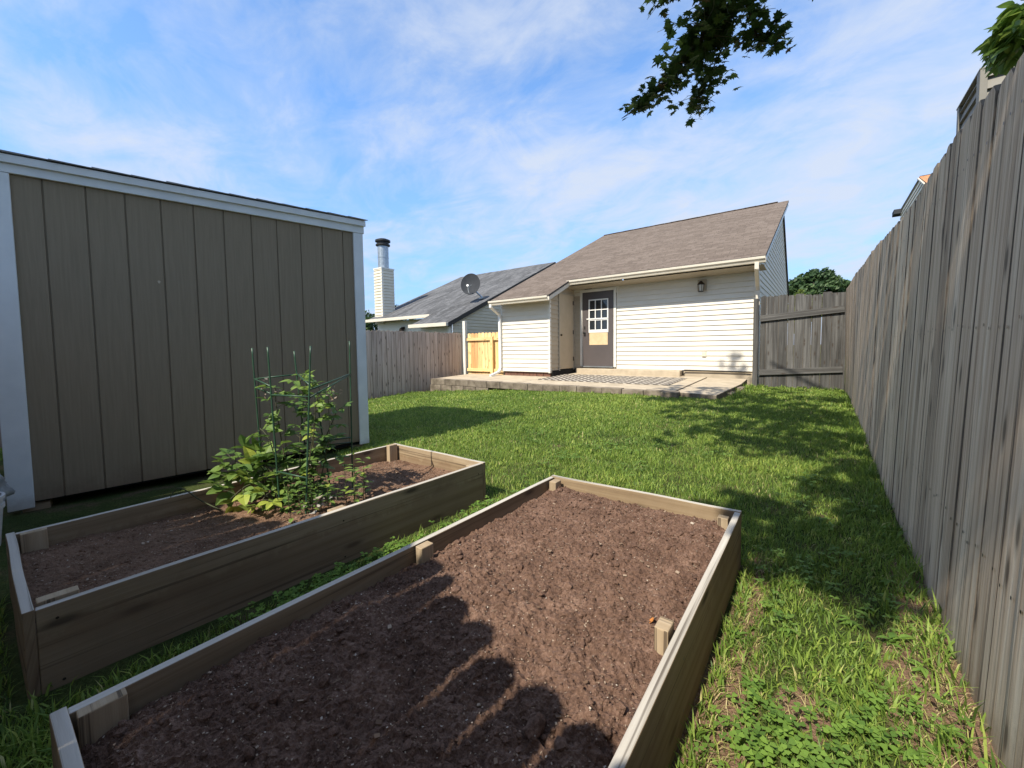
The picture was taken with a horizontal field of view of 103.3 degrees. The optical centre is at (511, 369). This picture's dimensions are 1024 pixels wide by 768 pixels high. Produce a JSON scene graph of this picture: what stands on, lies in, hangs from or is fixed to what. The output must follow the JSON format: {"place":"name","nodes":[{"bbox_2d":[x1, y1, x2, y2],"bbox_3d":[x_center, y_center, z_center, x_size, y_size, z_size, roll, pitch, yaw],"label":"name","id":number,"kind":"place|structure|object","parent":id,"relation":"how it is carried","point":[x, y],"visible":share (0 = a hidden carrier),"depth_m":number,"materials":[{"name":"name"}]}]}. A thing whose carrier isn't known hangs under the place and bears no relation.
{"place":"outdoors","nodes":[
{"label":"outdoors","id":0,"kind":"place"},
{"bbox_2d":[0,346,1000,767],"bbox_3d":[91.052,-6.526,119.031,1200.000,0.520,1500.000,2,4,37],"label":"ground","id":1,"kind":"structure","parent":0,"point":[66,508],"depth_m":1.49,"materials":[{"name":"green plant"}]},
{"bbox_2d":[0,492,5,544],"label":"bucket","id":2,"kind":"object","parent":1,"relation":"on","point":[2,501],"visible":0.98,"depth_m":2.14,"materials":[{"name":"white plastic"}]},
{"bbox_2d":[0,474,14,500],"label":"rag","id":3,"kind":"object","parent":2,"relation":"hanging from","point":[6,489],"visible":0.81,"depth_m":2.32,"materials":[{"name":"grey fabric"}]},
{"bbox_2d":[0,149,368,512],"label":"shed","id":4,"kind":"structure","parent":1,"relation":"on","point":[140,317],"depth_m":3.02,"materials":[{"name":"beige paint"}]},
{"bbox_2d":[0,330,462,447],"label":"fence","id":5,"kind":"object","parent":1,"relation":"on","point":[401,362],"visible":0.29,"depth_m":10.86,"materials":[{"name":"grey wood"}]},
{"bbox_2d":[5,443,485,699],"bbox_3d":[-1.132,0.792,2.164,0.943,0.330,1.936,2,4,37],"label":"raised bed","id":6,"kind":"object","parent":1,"relation":"on","point":[85,633],"visible":0.64,"depth_m":1.59,"materials":[{"name":"brown wood"}]},
{"bbox_2d":[20,460,452,632],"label":"soil","id":7,"kind":"structure","parent":6,"relation":"in","point":[88,562],"depth_m":1.80,"materials":[{"name":"brown soil"}]},
{"bbox_2d":[170,434,298,513],"bbox_3d":[-1.413,0.568,2.205,0.618,0.443,0.473,0,3,16],"label":"leafy plant","id":8,"kind":"object","parent":7,"relation":"on","point":[253,467],"visible":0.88,"depth_m":2.16,"materials":[{"name":"green plant"}]},
{"bbox_2d":[245,370,353,500],"bbox_3d":[-1.172,0.369,2.255,0.524,0.747,0.401,0,3,12],"label":"plant","id":9,"kind":"object","parent":7,"relation":"on","point":[324,440],"visible":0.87,"depth_m":2.25,"materials":[{"name":"green plant"}]},
{"bbox_2d":[251,341,352,513],"bbox_3d":[-1.142,0.312,2.310,0.506,0.953,0.450,2,4,37],"label":"plant cage","id":10,"kind":"object","parent":7,"relation":"on","point":[308,397],"visible":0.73,"depth_m":2.17,"materials":[{"name":"metal"}]},
{"bbox_2d":[272,468,342,522],"bbox_3d":[-1.066,0.653,2.132,0.336,0.250,0.352,2,4,37],"label":"weed clump","id":11,"kind":"object","parent":7,"relation":"on","point":[315,496],"visible":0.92,"depth_m":2.10,"materials":[{"name":"green plant"}]},
{"bbox_2d":[321,452,371,508],"bbox_3d":[-0.879,0.624,2.195,0.199,0.296,0.300,0,3,19],"label":"young plant","id":12,"kind":"object","parent":7,"relation":"on","point":[353,480],"visible":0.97,"depth_m":2.21,"materials":[{"name":"green plant"}]},
{"bbox_2d":[365,310,377,330],"bbox_3d":[-10.265,-2.145,28.714,3.360,4.416,3.303,2,4,37],"label":"tree","id":13,"kind":"object","parent":1,"relation":"on","point":[370,326],"visible":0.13,"depth_m":28.01,"materials":[{"name":"green plant"}]},
{"bbox_2d":[49,475,741,767],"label":"raised bed","id":14,"kind":"object","parent":1,"relation":"on","point":[654,732],"visible":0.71,"depth_m":1.08,"materials":[{"name":"brown wood"}]},
{"bbox_2d":[78,486,725,767],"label":"soil","id":15,"kind":"structure","parent":14,"relation":"in","point":[479,647],"depth_m":1.01,"materials":[{"name":"brown soil"}]},
{"bbox_2d":[524,712,545,739],"bbox_3d":[0.050,0.737,0.840,0.036,0.038,0.065,2,4,37],"label":"soil clod","id":16,"kind":"object","parent":15,"relation":"on","point":[535,724],"visible":1,"depth_m":0.83,"materials":[{"name":"brown soil"}]},
{"bbox_2d":[365,238,555,360],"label":"house","id":17,"kind":"structure","parent":1,"relation":"on","point":[444,308],"depth_m":18.42,"materials":[{"name":"grey"}]},
{"bbox_2d":[461,273,484,298],"bbox_3d":[-1.473,-3.388,16.283,1.031,0.997,0.632,-3,4,-31],"label":"satellite dish","id":18,"kind":"object","parent":17,"relation":"attached to","point":[470,283],"visible":1,"depth_m":16.27,"materials":[{"name":"white paint"}]},
{"bbox_2d":[462,321,467,374],"bbox_3d":[-1.438,-0.431,12.458,0.100,2.130,0.100,2,4,37],"label":"post","id":19,"kind":"object","parent":1,"relation":"on","point":[465,357],"visible":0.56,"depth_m":12.40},
{"bbox_2d":[467,332,502,374],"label":"gate","id":20,"kind":"structure","parent":1,"relation":"on","point":[483,353],"depth_m":12.00,"materials":[{"name":"yellow wood"}]},
{"bbox_2d":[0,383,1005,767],"bbox_3d":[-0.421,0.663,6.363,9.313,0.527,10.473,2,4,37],"label":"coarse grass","id":21,"kind":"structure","parent":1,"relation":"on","point":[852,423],"depth_m":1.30,"materials":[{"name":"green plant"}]},
{"bbox_2d":[218,420,990,767],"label":"clover","id":22,"kind":"object","parent":1,"relation":"on","point":[854,720],"visible":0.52,"depth_m":1.03,"materials":[{"name":"green plant"}]},
{"bbox_2d":[209,546,1000,767],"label":"weeds","id":23,"kind":"object","parent":1,"relation":"on","point":[805,695],"visible":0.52,"depth_m":1.14,"materials":[{"name":"green plant"}]},
{"bbox_2d":[280,411,969,767],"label":"weeds","id":24,"kind":"object","parent":1,"relation":"on","point":[893,637],"visible":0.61,"depth_m":1.34,"materials":[{"name":"green plant"}]},
{"bbox_2d":[488,200,788,384],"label":"house","id":25,"kind":"structure","parent":1,"relation":"on","point":[678,301],"depth_m":10.38,"materials":[{"name":"beige plastic"}]},
{"bbox_2d":[558,292,573,370],"bbox_3d":[1.479,-1.029,10.912,0.075,2.060,0.810,2,4,37],"label":"door","id":26,"kind":"structure","parent":25,"relation":"in","point":[565,301],"depth_m":10.89,"materials":[{"name":"beige wood"}]},
{"bbox_2d":[582,290,613,365],"bbox_3d":[2.284,-1.098,10.850,0.895,1.995,0.115,2,4,37],"label":"door","id":27,"kind":"structure","parent":25,"relation":"in","point":[597,307],"depth_m":10.85,"materials":[{"name":"grey paint"}]},
{"bbox_2d":[618,0,812,127],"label":"maple tree","id":28,"kind":"object","parent":1,"relation":"on","point":[715,27],"visible":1,"depth_m":3.05,"materials":[{"name":"green plant"}]},
{"bbox_2d":[752,299,758,385],"bbox_3d":[5.109,-0.458,8.498,0.088,2.055,0.088,2,4,37],"label":"post","id":29,"kind":"object","parent":1,"relation":"on","point":[755,343],"visible":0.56,"depth_m":8.46,"materials":[{"name":"grey wood"}]},
{"bbox_2d":[759,292,845,389],"bbox_3d":[5.747,-0.557,8.072,1.405,1.924,0.066,2,4,37],"label":"fence","id":30,"kind":"object","parent":1,"relation":"on","point":[780,365],"visible":0.92,"depth_m":8.04,"materials":[{"name":"grey wood"}]},
{"bbox_2d":[794,289,821,324],"bbox_3d":[19.897,-3.150,27.547,2.292,4.784,2.094,-1,3,-4],"label":"bush","id":31,"kind":"object","parent":1,"relation":"on","point":[800,291],"visible":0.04,"depth_m":27.42,"materials":[{"name":"green plant"}]},
{"bbox_2d":[788,267,850,298],"bbox_3d":[23.704,-4.566,31.710,4.886,7.062,3.780,2,4,37],"label":"tree","id":32,"kind":"object","parent":1,"relation":"on","point":[812,282],"visible":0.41,"depth_m":31.01,"materials":[{"name":"green plant"}]},
{"bbox_2d":[892,174,930,219],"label":"house","id":33,"kind":"structure","parent":1,"relation":"on","point":[915,192],"depth_m":12.08,"materials":[{"name":"white"}]},
{"bbox_2d":[845,53,1023,767],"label":"fence","id":34,"kind":"object","parent":1,"relation":"on","point":[934,370],"visible":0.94,"depth_m":1.37,"materials":[{"name":"grey wood"}]},
{"bbox_2d":[956,67,1005,133],"bbox_3d":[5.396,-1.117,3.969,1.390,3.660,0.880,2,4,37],"label":"house","id":35,"kind":"structure","parent":1,"relation":"on","point":[980,87],"depth_m":4.12,"materials":[{"name":"beige"}]},
{"bbox_2d":[971,0,1023,76],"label":"tree","id":36,"kind":"object","parent":1,"relation":"on","point":[1001,47],"visible":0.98,"depth_m":2.67,"materials":[{"name":"green plant"}]},
{"bbox_2d":[0,0,1023,337],"label":"sky","id":37,"kind":"structure","parent":0,"point":[476,137],"materials":[{"name":"blue"}]},
{"bbox_2d":[430,373,746,399],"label":"patio","id":38,"kind":"structure","parent":0,"point":[704,387],"depth_m":8.57,"materials":[{"name":"beige concrete"}]},
{"bbox_2d":[537,374,686,384],"bbox_3d":[2.255,0.205,9.408,3.080,0.057,1.400,2,4,37],"label":"outdoor rug","id":39,"kind":"object","parent":38,"relation":"on","point":[624,379],"visible":1,"depth_m":9.23,"materials":[{"name":"fabric"}]}
]}

